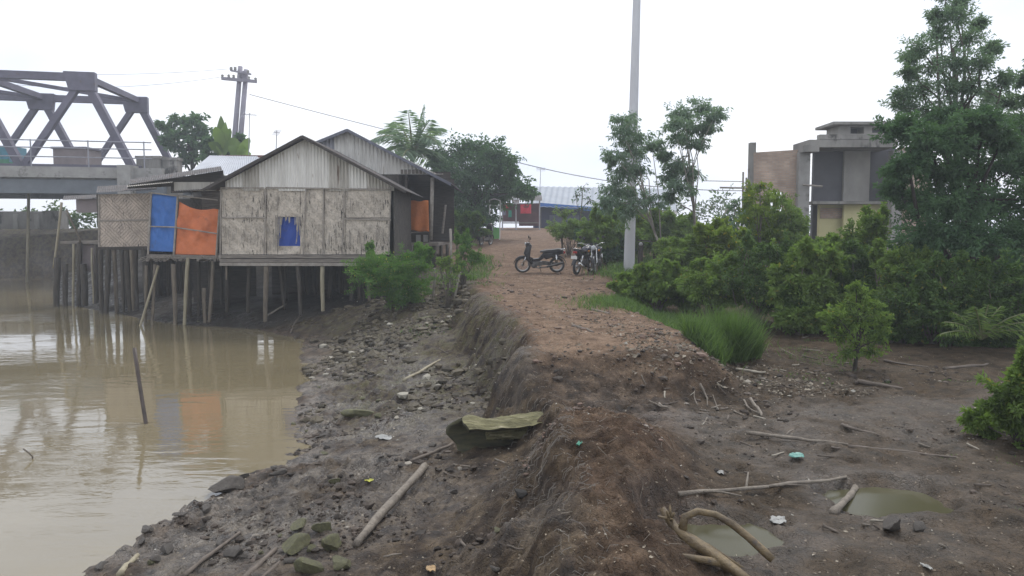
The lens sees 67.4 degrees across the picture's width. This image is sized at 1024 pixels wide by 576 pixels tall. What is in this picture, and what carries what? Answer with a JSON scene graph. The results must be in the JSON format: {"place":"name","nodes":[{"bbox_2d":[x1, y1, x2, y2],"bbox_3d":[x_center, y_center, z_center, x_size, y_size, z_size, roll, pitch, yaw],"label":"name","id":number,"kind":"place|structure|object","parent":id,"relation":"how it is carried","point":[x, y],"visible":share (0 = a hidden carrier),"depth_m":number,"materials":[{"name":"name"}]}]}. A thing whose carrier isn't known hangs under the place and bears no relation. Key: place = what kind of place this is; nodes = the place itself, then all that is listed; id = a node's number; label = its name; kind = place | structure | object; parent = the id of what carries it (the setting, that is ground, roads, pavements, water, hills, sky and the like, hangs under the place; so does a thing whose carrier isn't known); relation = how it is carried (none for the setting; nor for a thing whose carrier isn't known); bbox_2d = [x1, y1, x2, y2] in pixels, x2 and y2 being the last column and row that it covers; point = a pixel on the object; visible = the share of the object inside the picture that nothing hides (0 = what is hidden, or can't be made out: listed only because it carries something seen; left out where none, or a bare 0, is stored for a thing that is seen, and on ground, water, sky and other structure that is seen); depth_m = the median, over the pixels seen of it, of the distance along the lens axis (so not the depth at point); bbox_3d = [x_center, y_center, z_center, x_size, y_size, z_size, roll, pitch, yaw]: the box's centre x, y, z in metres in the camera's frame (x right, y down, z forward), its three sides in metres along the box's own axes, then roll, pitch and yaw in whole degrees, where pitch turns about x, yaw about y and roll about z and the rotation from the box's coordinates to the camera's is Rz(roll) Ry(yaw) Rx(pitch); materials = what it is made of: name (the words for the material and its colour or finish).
{"place":"outdoors","nodes":[
{"label":"outdoors","id":0,"kind":"place"},
{"bbox_2d":[0,70,193,198],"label":"truss bridge","id":1,"kind":"structure","parent":0,"point":[20,177],"depth_m":43.22,"materials":[{"name":"paint"}]},
{"bbox_2d":[50,147,102,164],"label":"guard hut","id":2,"kind":"object","parent":1,"relation":"on","point":[76,153],"visible":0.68,"depth_m":46.56,"materials":[{"name":"paint"}]},
{"bbox_2d":[135,156,182,194],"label":"bridge parapet","id":3,"kind":"structure","parent":1,"relation":"on","point":[169,165],"depth_m":44.77,"materials":[{"name":"concrete"}]},
{"bbox_2d":[0,278,317,575],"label":"river","id":4,"kind":"structure","parent":0,"point":[105,473],"depth_m":12.26,"materials":[{"name":"liquid"}]},
{"bbox_2d":[25,193,29,281],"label":"mooring pole","id":5,"kind":"object","parent":4,"relation":"in","point":[27,238],"visible":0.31,"depth_m":45.85,"materials":[{"name":"brown wood"}]},
{"bbox_2d":[132,348,147,423],"bbox_3d":[-5.824,1.798,12.115,0.632,1.674,0.069,4,6,45],"label":"river stake","id":6,"kind":"object","parent":4,"relation":"in","point":[140,388],"visible":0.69,"depth_m":12.15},
{"bbox_2d":[249,94,744,190],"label":"power cable","id":7,"kind":"object","parent":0,"point":[452,146],"visible":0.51,"depth_m":42.36,"materials":[{"name":"black rubber"}]},
{"bbox_2d":[0,228,1023,575],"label":"ground","id":8,"kind":"structure","parent":0,"point":[976,526],"depth_m":7.96,"materials":[{"name":"soil"}]},
{"bbox_2d":[0,211,45,228],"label":"river wall","id":9,"kind":"structure","parent":8,"relation":"on","point":[13,219],"depth_m":53.98,"materials":[{"name":"concrete"}]},
{"bbox_2d":[0,199,97,228],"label":"woodland","id":10,"kind":"object","parent":8,"relation":"on","point":[76,217],"visible":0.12,"depth_m":60.11,"materials":[{"name":"green plant"}]},
{"bbox_2d":[45,211,68,228],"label":"wall","id":11,"kind":"structure","parent":8,"relation":"on","point":[51,219],"depth_m":52.22,"materials":[{"name":"concrete"}]},
{"bbox_2d":[52,194,98,305],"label":"open shed","id":12,"kind":"structure","parent":8,"relation":"on","point":[87,258],"depth_m":31.01,"materials":[{"name":"grey wood"}]},
{"bbox_2d":[96,185,192,313],"bbox_3d":[-14.983,-1.442,29.924,4.329,5.536,4.104,0,4,0],"label":"woven hut","id":13,"kind":"object","parent":8,"relation":"on","point":[122,222],"visible":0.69,"depth_m":28.16,"materials":[{"name":"wicker"}]},
{"bbox_2d":[153,111,213,194],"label":"broadleaf tree","id":14,"kind":"object","parent":8,"relation":"on","point":[170,137],"visible":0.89,"depth_m":49.20,"materials":[{"name":"green plant"}]},
{"bbox_2d":[126,166,256,325],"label":"stilt shack","id":15,"kind":"structure","parent":8,"relation":"on","point":[196,225],"depth_m":24.69,"materials":[{"name":"grey wood"}]},
{"bbox_2d":[181,531,240,575],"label":"stick","id":16,"kind":"object","parent":8,"relation":"on","point":[191,569],"visible":1,"depth_m":6.68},
{"bbox_2d":[196,131,246,174],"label":"shrub","id":17,"kind":"object","parent":8,"relation":"on","point":[207,151],"visible":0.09,"depth_m":45.94,"materials":[{"name":"green plant"}]},
{"bbox_2d":[208,116,237,174],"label":"banana plant","id":18,"kind":"object","parent":8,"relation":"on","point":[222,142],"visible":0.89,"depth_m":45.33,"materials":[{"name":"green plant"}]},
{"bbox_2d":[208,475,244,492],"bbox_3d":[-3.280,2.259,8.819,0.378,0.179,0.296,0,4,-6],"label":"stone","id":19,"kind":"object","parent":8,"relation":"on","point":[229,483],"visible":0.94,"depth_m":8.79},
{"bbox_2d":[193,155,263,196],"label":"zinc roofed shed","id":20,"kind":"structure","parent":8,"relation":"on","point":[228,164],"depth_m":34.81,"materials":[{"name":"grey metal"}]},
{"bbox_2d":[221,66,256,137],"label":"twin power pole","id":21,"kind":"object","parent":8,"relation":"on","point":[243,77],"visible":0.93,"depth_m":47.15,"materials":[{"name":"grey concrete"}]},
{"bbox_2d":[228,138,250,154],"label":"banana plant","id":22,"kind":"object","parent":8,"relation":"on","point":[239,148],"visible":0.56,"depth_m":44.54,"materials":[{"name":"green plant"}]},
{"bbox_2d":[282,533,310,555],"bbox_3d":[-1.821,2.180,6.529,0.258,0.135,0.202,-2,16,-29],"label":"stone","id":23,"kind":"object","parent":8,"relation":"on","point":[294,544],"visible":0.94,"depth_m":6.51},
{"bbox_2d":[293,557,323,573],"bbox_3d":[-1.606,2.222,6.107,0.275,0.171,0.112,1,22,17],"label":"stone","id":24,"kind":"object","parent":8,"relation":"on","point":[305,565],"visible":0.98,"depth_m":6.06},
{"bbox_2d":[202,135,422,321],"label":"stilt house","id":25,"kind":"structure","parent":8,"relation":"on","point":[301,194],"depth_m":23.90,"materials":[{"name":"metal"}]},
{"bbox_2d":[321,533,341,550],"bbox_3d":[-1.527,2.139,6.469,0.171,0.125,0.150,-1,4,-20],"label":"stone","id":26,"kind":"object","parent":8,"relation":"on","point":[332,541],"visible":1,"depth_m":6.43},
{"bbox_2d":[332,555,351,570],"bbox_3d":[-1.345,2.180,6.072,0.150,0.087,0.170,-2,5,-23],"label":"stone","id":27,"kind":"object","parent":8,"relation":"on","point":[339,562],"visible":1,"depth_m":6.03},
{"bbox_2d":[159,396,525,570],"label":"mud clods","id":28,"kind":"object","parent":8,"relation":"on","point":[302,512],"visible":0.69,"depth_m":7.37,"materials":[{"name":"soil"}]},
{"bbox_2d":[340,409,373,417],"bbox_3d":[-2.416,1.952,12.007,0.526,0.134,0.214,0,4,-6],"label":"stone","id":29,"kind":"object","parent":8,"relation":"on","point":[352,413],"visible":0.99,"depth_m":11.93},
{"bbox_2d":[103,330,667,575],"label":"leaf litter","id":30,"kind":"object","parent":8,"relation":"on","point":[628,536],"visible":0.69,"depth_m":6.83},
{"bbox_2d":[339,240,438,309],"bbox_3d":[-3.404,-0.347,21.722,2.863,2.048,2.386,-1,4,-15],"label":"shrub","id":31,"kind":"object","parent":8,"relation":"on","point":[397,282],"visible":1,"depth_m":21.31,"materials":[{"name":"green plant"}]},
{"bbox_2d":[317,129,462,267],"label":"porch house","id":32,"kind":"structure","parent":8,"relation":"on","point":[435,190],"depth_m":28.05,"materials":[{"name":"grey wood"}]},
{"bbox_2d":[411,200,428,231],"bbox_3d":[-3.373,-2.617,27.936,0.713,1.143,0.084,0,4,0],"label":"hanging cloth","id":33,"kind":"object","parent":32,"relation":"hanging from","point":[419,216],"visible":0.96,"depth_m":27.93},
{"bbox_2d":[352,462,427,546],"bbox_3d":[-1.136,2.029,7.361,0.103,0.170,1.893,1,4,11],"label":"driftwood pole","id":34,"kind":"object","parent":8,"relation":"on","point":[381,512],"visible":1,"depth_m":7.15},
{"bbox_2d":[300,279,506,426],"bbox_3d":[-2.930,0.947,17.822,4.468,1.653,13.149,-1,4,-7],"label":"rubble","id":35,"kind":"object","parent":8,"relation":"on","point":[337,354],"visible":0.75,"depth_m":17.20,"materials":[{"name":"stone"}]},
{"bbox_2d":[370,105,448,166],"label":"coconut palm","id":36,"kind":"object","parent":8,"relation":"on","point":[405,147],"visible":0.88,"depth_m":40.95,"materials":[{"name":"green plant"}]},
{"bbox_2d":[435,254,467,308],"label":"shrub","id":37,"kind":"object","parent":8,"relation":"on","point":[443,262],"visible":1,"depth_m":20.97,"materials":[{"name":"green plant"}]},
{"bbox_2d":[429,252,506,287],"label":"grass","id":38,"kind":"structure","parent":8,"relation":"on","point":[474,274],"depth_m":26.29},
{"bbox_2d":[452,227,487,284],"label":"shrub","id":39,"kind":"object","parent":8,"relation":"on","point":[473,255],"visible":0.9,"depth_m":22.75,"materials":[{"name":"green plant"}]},
{"bbox_2d":[454,209,492,246],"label":"shrub","id":40,"kind":"object","parent":8,"relation":"on","point":[474,221],"visible":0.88,"depth_m":36.64,"materials":[{"name":"green plant"}]},
{"bbox_2d":[417,128,540,237],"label":"mango tree","id":41,"kind":"object","parent":8,"relation":"on","point":[488,167],"visible":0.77,"depth_m":41.31,"materials":[{"name":"green plant"}]},
{"bbox_2d":[446,411,542,452],"bbox_3d":[-0.131,1.769,8.877,1.239,0.797,0.577,-1,4,-7],"label":"tarp","id":42,"kind":"object","parent":8,"relation":"on","point":[466,433],"visible":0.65,"depth_m":8.84,"materials":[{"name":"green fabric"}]},
{"bbox_2d":[299,274,690,453],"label":"leaf litter","id":43,"kind":"object","parent":8,"relation":"on","point":[615,347],"visible":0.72,"depth_m":13.20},
{"bbox_2d":[502,195,541,229],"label":"road stall","id":44,"kind":"object","parent":8,"relation":"on","point":[532,218],"visible":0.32,"depth_m":56.18,"materials":[{"name":"grey wood"}]},
{"bbox_2d":[514,235,566,272],"bbox_3d":[1.002,-1.197,27.406,1.894,1.313,0.790,0,8,-3],"label":"motorcycle","id":45,"kind":"object","parent":8,"relation":"on","point":[554,255],"visible":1,"depth_m":27.33,"materials":[{"name":"metal"}]},
{"bbox_2d":[465,292,617,575],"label":"dead root fibres","id":46,"kind":"object","parent":8,"relation":"on","point":[547,450],"visible":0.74,"depth_m":6.33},
{"bbox_2d":[544,204,576,253],"bbox_3d":[2.250,-2.557,33.906,1.600,2.326,1.414,-1,4,-13],"label":"feathery tree","id":47,"kind":"object","parent":8,"relation":"on","point":[564,216],"visible":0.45,"depth_m":34.11,"materials":[{"name":"green plant"}]},
{"bbox_2d":[550,216,586,254],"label":"shrub","id":48,"kind":"object","parent":8,"relation":"on","point":[559,229],"visible":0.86,"depth_m":33.19,"materials":[{"name":"green plant"}]},
{"bbox_2d":[571,236,598,274],"bbox_3d":[2.566,-1.153,27.136,0.790,1.333,1.963,7,7,28],"label":"motorcycle","id":49,"kind":"object","parent":8,"relation":"on","point":[582,263],"visible":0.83,"depth_m":26.73,"materials":[{"name":"metal"}]},
{"bbox_2d":[472,264,714,383],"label":"path gravel","id":50,"kind":"structure","parent":8,"relation":"on","point":[700,353],"depth_m":14.10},
{"bbox_2d":[583,235,604,273],"bbox_3d":[3.007,-1.190,27.458,0.790,1.333,1.963,-4,3,14],"label":"motorcycle","id":51,"kind":"object","parent":8,"relation":"on","point":[596,259],"visible":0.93,"depth_m":27.06,"materials":[{"name":"silver metal"}]},
{"bbox_2d":[525,186,676,227],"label":"long house","id":52,"kind":"structure","parent":8,"relation":"on","point":[561,197],"depth_m":62.22,"materials":[{"name":"white paint"}]},
{"bbox_2d":[521,403,680,516],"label":"mud clods","id":53,"kind":"object","parent":8,"relation":"on","point":[551,430],"visible":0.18,"depth_m":6.81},
{"bbox_2d":[596,237,624,264],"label":"shrub","id":54,"kind":"object","parent":8,"relation":"on","point":[617,253],"visible":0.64,"depth_m":29.24,"materials":[{"name":"green plant"}]},
{"bbox_2d":[576,201,649,264],"bbox_3d":[3.710,-2.163,30.009,2.688,2.608,2.203,-2,5,-26],"label":"shrub","id":55,"kind":"object","parent":8,"relation":"on","point":[599,226],"visible":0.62,"depth_m":29.38,"materials":[{"name":"green plant"}]},
{"bbox_2d":[605,270,632,298],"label":"shrub","id":56,"kind":"object","parent":8,"relation":"on","point":[624,279],"visible":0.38,"depth_m":18.44,"materials":[{"name":"green plant"}]},
{"bbox_2d":[592,110,668,240],"bbox_3d":[3.888,-2.827,24.452,2.812,5.677,2.058,0,4,0],"label":"slender tree","id":57,"kind":"object","parent":8,"relation":"on","point":[635,170],"visible":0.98,"depth_m":24.19,"materials":[{"name":"green plant"}]},
{"bbox_2d":[528,406,734,575],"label":"straw bits","id":58,"kind":"object","parent":8,"relation":"on","point":[611,486],"visible":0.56,"depth_m":5.77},
{"bbox_2d":[624,0,640,270],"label":"utility pole","id":59,"kind":"object","parent":8,"relation":"on","point":[629,252],"visible":0.48,"depth_m":26.46,"materials":[{"name":"concrete"}]},
{"bbox_2d":[621,258,691,310],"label":"shrub","id":60,"kind":"object","parent":8,"relation":"on","point":[654,284],"visible":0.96,"depth_m":17.33,"materials":[{"name":"green plant"}]},
{"bbox_2d":[638,206,696,255],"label":"shrub","id":61,"kind":"object","parent":8,"relation":"on","point":[679,227],"visible":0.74,"depth_m":30.49,"materials":[{"name":"green plant"}]},
{"bbox_2d":[645,232,712,298],"bbox_3d":[4.385,-0.596,20.497,1.997,1.901,1.516,-2,5,-24],"label":"shrub","id":62,"kind":"object","parent":8,"relation":"on","point":[683,251],"visible":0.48,"depth_m":20.23,"materials":[{"name":"green plant"}]},
{"bbox_2d":[551,346,813,425],"bbox_3d":[1.945,1.163,9.402,2.911,0.645,2.208,0,4,0],"label":"slope debris","id":63,"kind":"object","parent":8,"relation":"on","point":[560,378],"visible":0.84,"depth_m":9.49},
{"bbox_2d":[552,291,813,372],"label":"grass","id":64,"kind":"structure","parent":8,"relation":"on","point":[629,304],"depth_m":15.80,"materials":[{"name":"plant"}]},
{"bbox_2d":[652,95,733,236],"bbox_3d":[5.858,-3.140,24.849,2.651,6.300,2.384,0,4,0],"label":"slender tree","id":65,"kind":"object","parent":8,"relation":"on","point":[676,169],"visible":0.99,"depth_m":24.60,"materials":[{"name":"green plant"}]},
{"bbox_2d":[673,308,736,365],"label":"grass clump","id":66,"kind":"object","parent":8,"relation":"on","point":[703,337],"visible":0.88,"depth_m":11.14,"materials":[{"name":"plant"}]},
{"bbox_2d":[675,250,738,320],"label":"shrub","id":67,"kind":"object","parent":8,"relation":"on","point":[699,287],"visible":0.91,"depth_m":16.31,"materials":[{"name":"green plant"}]},
{"bbox_2d":[657,505,774,575],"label":"root","id":68,"kind":"object","parent":8,"relation":"on","point":[711,555],"visible":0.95,"depth_m":4.92,"materials":[{"name":"wood"}]},
{"bbox_2d":[692,215,754,271],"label":"shrub","id":69,"kind":"object","parent":8,"relation":"on","point":[717,234],"visible":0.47,"depth_m":20.13,"materials":[{"name":"green plant"}]},
{"bbox_2d":[678,523,783,556],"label":"puddle","id":70,"kind":"object","parent":8,"relation":"on","point":[726,540],"visible":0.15,"depth_m":5.49,"materials":[{"name":"liquid"}]},
{"bbox_2d":[688,300,781,363],"bbox_3d":[3.383,0.655,12.133,1.568,1.101,1.517,0,4,0],"label":"grass clump","id":71,"kind":"object","parent":8,"relation":"on","point":[737,327],"visible":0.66,"depth_m":11.92,"materials":[{"name":"plant"}]},
{"bbox_2d":[597,316,872,397],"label":"leaf litter","id":72,"kind":"object","parent":8,"relation":"on","point":[742,377],"visible":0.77,"depth_m":10.18,"materials":[{"name":"plant"}]},
{"bbox_2d":[712,196,757,238],"bbox_3d":[6.506,-1.192,22.151,1.434,2.938,1.466,0,4,0],"label":"wispy sapling","id":73,"kind":"object","parent":8,"relation":"on","point":[732,206],"visible":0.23,"depth_m":22.26,"materials":[{"name":"green plant"}]},
{"bbox_2d":[711,228,794,326],"bbox_3d":[4.956,-0.183,15.909,1.609,2.132,1.462,0,4,0],"label":"shrub","id":74,"kind":"object","parent":8,"relation":"on","point":[751,278],"visible":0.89,"depth_m":15.64,"materials":[{"name":"green plant"}]},
{"bbox_2d":[733,179,780,268],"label":"shrub","id":75,"kind":"object","parent":8,"relation":"on","point":[746,206],"visible":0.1,"depth_m":22.41,"materials":[{"name":"green plant"}]},
{"bbox_2d":[734,180,783,261],"bbox_3d":[6.873,-1.353,21.460,1.493,3.335,1.020,0,4,0],"label":"wispy sapling","id":76,"kind":"object","parent":8,"relation":"on","point":[769,198],"visible":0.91,"depth_m":21.35,"materials":[{"name":"green plant"}]},
{"bbox_2d":[746,319,774,359],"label":"grass clump","id":77,"kind":"object","parent":8,"relation":"on","point":[760,347],"visible":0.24,"depth_m":12.32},
{"bbox_2d":[677,472,847,496],"bbox_3d":[2.089,1.608,6.277,1.790,0.146,0.441,-2,5,-24],"label":"stick","id":78,"kind":"object","parent":8,"relation":"on","point":[746,487],"visible":1,"depth_m":6.20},
{"bbox_2d":[758,191,807,249],"bbox_3d":[7.656,-1.219,21.711,1.539,3.020,1.250,0,4,0],"label":"wispy sapling","id":79,"kind":"object","parent":8,"relation":"on","point":[783,199],"visible":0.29,"depth_m":21.44,"materials":[{"name":"green plant"}]},
{"bbox_2d":[766,198,810,265],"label":"shrub","id":80,"kind":"object","parent":8,"relation":"on","point":[793,220],"visible":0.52,"depth_m":21.13,"materials":[{"name":"green plant"}]},
{"bbox_2d":[564,315,1023,575],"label":"leaf litter","id":81,"kind":"object","parent":8,"relation":"on","point":[960,562],"visible":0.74,"depth_m":6.78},
{"bbox_2d":[746,429,847,445],"bbox_3d":[2.876,1.506,7.784,0.990,0.127,0.144,1,4,7],"label":"stick","id":82,"kind":"object","parent":8,"relation":"on","point":[785,436],"visible":0.94,"depth_m":7.73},
{"bbox_2d":[770,302,827,335],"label":"shrub","id":83,"kind":"object","parent":8,"relation":"on","point":[795,321],"visible":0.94,"depth_m":14.81,"materials":[{"name":"green plant"}]},
{"bbox_2d":[775,283,824,311],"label":"shrub","id":84,"kind":"object","parent":8,"relation":"on","point":[788,301],"visible":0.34,"depth_m":15.02,"materials":[{"name":"green plant"}]},
{"bbox_2d":[589,319,1023,522],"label":"mud clods","id":85,"kind":"object","parent":8,"relation":"on","point":[744,417],"visible":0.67,"depth_m":9.67,"materials":[{"name":"soil"}]},
{"bbox_2d":[758,232,857,333],"bbox_3d":[5.833,-0.054,15.312,1.784,2.130,1.450,0,4,0],"label":"shrub","id":86,"kind":"object","parent":8,"relation":"on","point":[810,268],"visible":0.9,"depth_m":14.96,"materials":[{"name":"green plant"}]},
{"bbox_2d":[674,328,977,385],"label":"ground weeds","id":87,"kind":"object","parent":8,"relation":"on","point":[818,363],"visible":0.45,"depth_m":12.39,"materials":[{"name":"green plant"}]},
{"bbox_2d":[662,183,1011,230],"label":"woodland","id":88,"kind":"object","parent":8,"relation":"on","point":[712,207],"visible":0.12,"depth_m":69.30,"materials":[{"name":"green plant"}]},
{"bbox_2d":[748,121,927,270],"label":"unfinished building","id":89,"kind":"structure","parent":8,"relation":"on","point":[849,159],"depth_m":30.04,"materials":[{"name":"concrete"}]},
{"bbox_2d":[828,485,857,514],"bbox_3d":[2.686,1.708,6.198,0.068,0.136,0.959,3,5,33],"label":"stick","id":90,"kind":"object","parent":8,"relation":"on","point":[837,508],"visible":0.98,"depth_m":6.11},
{"bbox_2d":[822,290,874,332],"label":"shrub","id":91,"kind":"object","parent":8,"relation":"on","point":[841,296],"visible":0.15,"depth_m":15.06,"materials":[{"name":"green plant"}]},
{"bbox_2d":[815,279,895,370],"bbox_3d":[5.077,0.589,11.410,1.163,1.460,0.743,0,4,0],"label":"tree","id":92,"kind":"object","parent":8,"relation":"on","point":[877,323],"visible":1,"depth_m":11.31,"materials":[{"name":"green plant"}]},
{"bbox_2d":[840,238,878,293],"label":"shrub","id":93,"kind":"object","parent":8,"relation":"on","point":[860,264],"visible":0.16,"depth_m":15.65,"materials":[{"name":"green plant"}]},
{"bbox_2d":[837,201,892,281],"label":"shrub","id":94,"kind":"object","parent":8,"relation":"on","point":[871,229],"visible":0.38,"depth_m":17.29,"materials":[{"name":"green plant"}]},
{"bbox_2d":[863,316,908,343],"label":"shrub","id":95,"kind":"object","parent":8,"relation":"on","point":[893,335],"visible":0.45,"depth_m":14.04,"materials":[{"name":"green plant"}]},
{"bbox_2d":[822,487,953,517],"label":"puddle","id":96,"kind":"object","parent":8,"relation":"on","point":[877,502],"visible":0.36,"depth_m":6.26,"materials":[{"name":"liquid"}]},
{"bbox_2d":[883,515,900,530],"bbox_3d":[2.714,1.699,5.494,0.117,0.139,0.172,2,5,31],"label":"stone","id":97,"kind":"object","parent":8,"relation":"on","point":[891,523],"visible":0.99,"depth_m":5.47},
{"bbox_2d":[867,237,933,317],"bbox_3d":[7.473,0.071,14.586,1.342,2.094,1.250,1,4,15],"label":"shrub","id":98,"kind":"object","parent":8,"relation":"on","point":[886,266],"visible":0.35,"depth_m":14.38,"materials":[{"name":"green plant"}]},
{"bbox_2d":[880,307,923,343],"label":"shrub","id":99,"kind":"object","parent":8,"relation":"on","point":[911,336],"visible":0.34,"depth_m":14.02,"materials":[{"name":"green plant"}]},
{"bbox_2d":[869,249,988,347],"bbox_3d":[7.478,0.218,13.864,1.617,1.863,1.868,-4,6,-44],"label":"shrub","id":100,"kind":"object","parent":8,"relation":"on","point":[927,311],"visible":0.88,"depth_m":13.50,"materials":[{"name":"green plant"}]},
{"bbox_2d":[866,101,1023,304],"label":"dense tree","id":101,"kind":"object","parent":8,"relation":"on","point":[966,201],"visible":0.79,"depth_m":14.50,"materials":[{"name":"green plant"}]},
{"bbox_2d":[877,0,1020,252],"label":"airy tree","id":102,"kind":"object","parent":8,"relation":"on","point":[952,84],"visible":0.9,"depth_m":16.41,"materials":[{"name":"green plant"}]},
{"bbox_2d":[937,304,1023,339],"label":"young palm","id":103,"kind":"object","parent":8,"relation":"on","point":[980,334],"visible":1,"depth_m":12.55,"materials":[{"name":"green plant"}]},
{"bbox_2d":[955,345,1023,449],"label":"shrub","id":104,"kind":"object","parent":8,"relation":"on","point":[999,413],"visible":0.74,"depth_m":7.56,"materials":[{"name":"green plant"}]},
{"bbox_2d":[964,247,1023,348],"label":"shrub","id":105,"kind":"object","parent":8,"relation":"on","point":[1009,289],"visible":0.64,"depth_m":13.34,"materials":[{"name":"green plant"}]},
{"bbox_2d":[1004,59,1023,152],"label":"edge tree","id":106,"kind":"object","parent":8,"relation":"on","point":[1019,85],"visible":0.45,"depth_m":16.58,"materials":[{"name":"green plant"}]},
{"bbox_2d":[0,0,1023,232],"label":"sky","id":107,"kind":"structure","parent":0,"point":[549,77],"materials":[{"name":"white"}]},
{"bbox_2d":[582,253,652,279],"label":"grass","id":108,"kind":"structure","parent":0,"point":[613,268],"depth_m":27.01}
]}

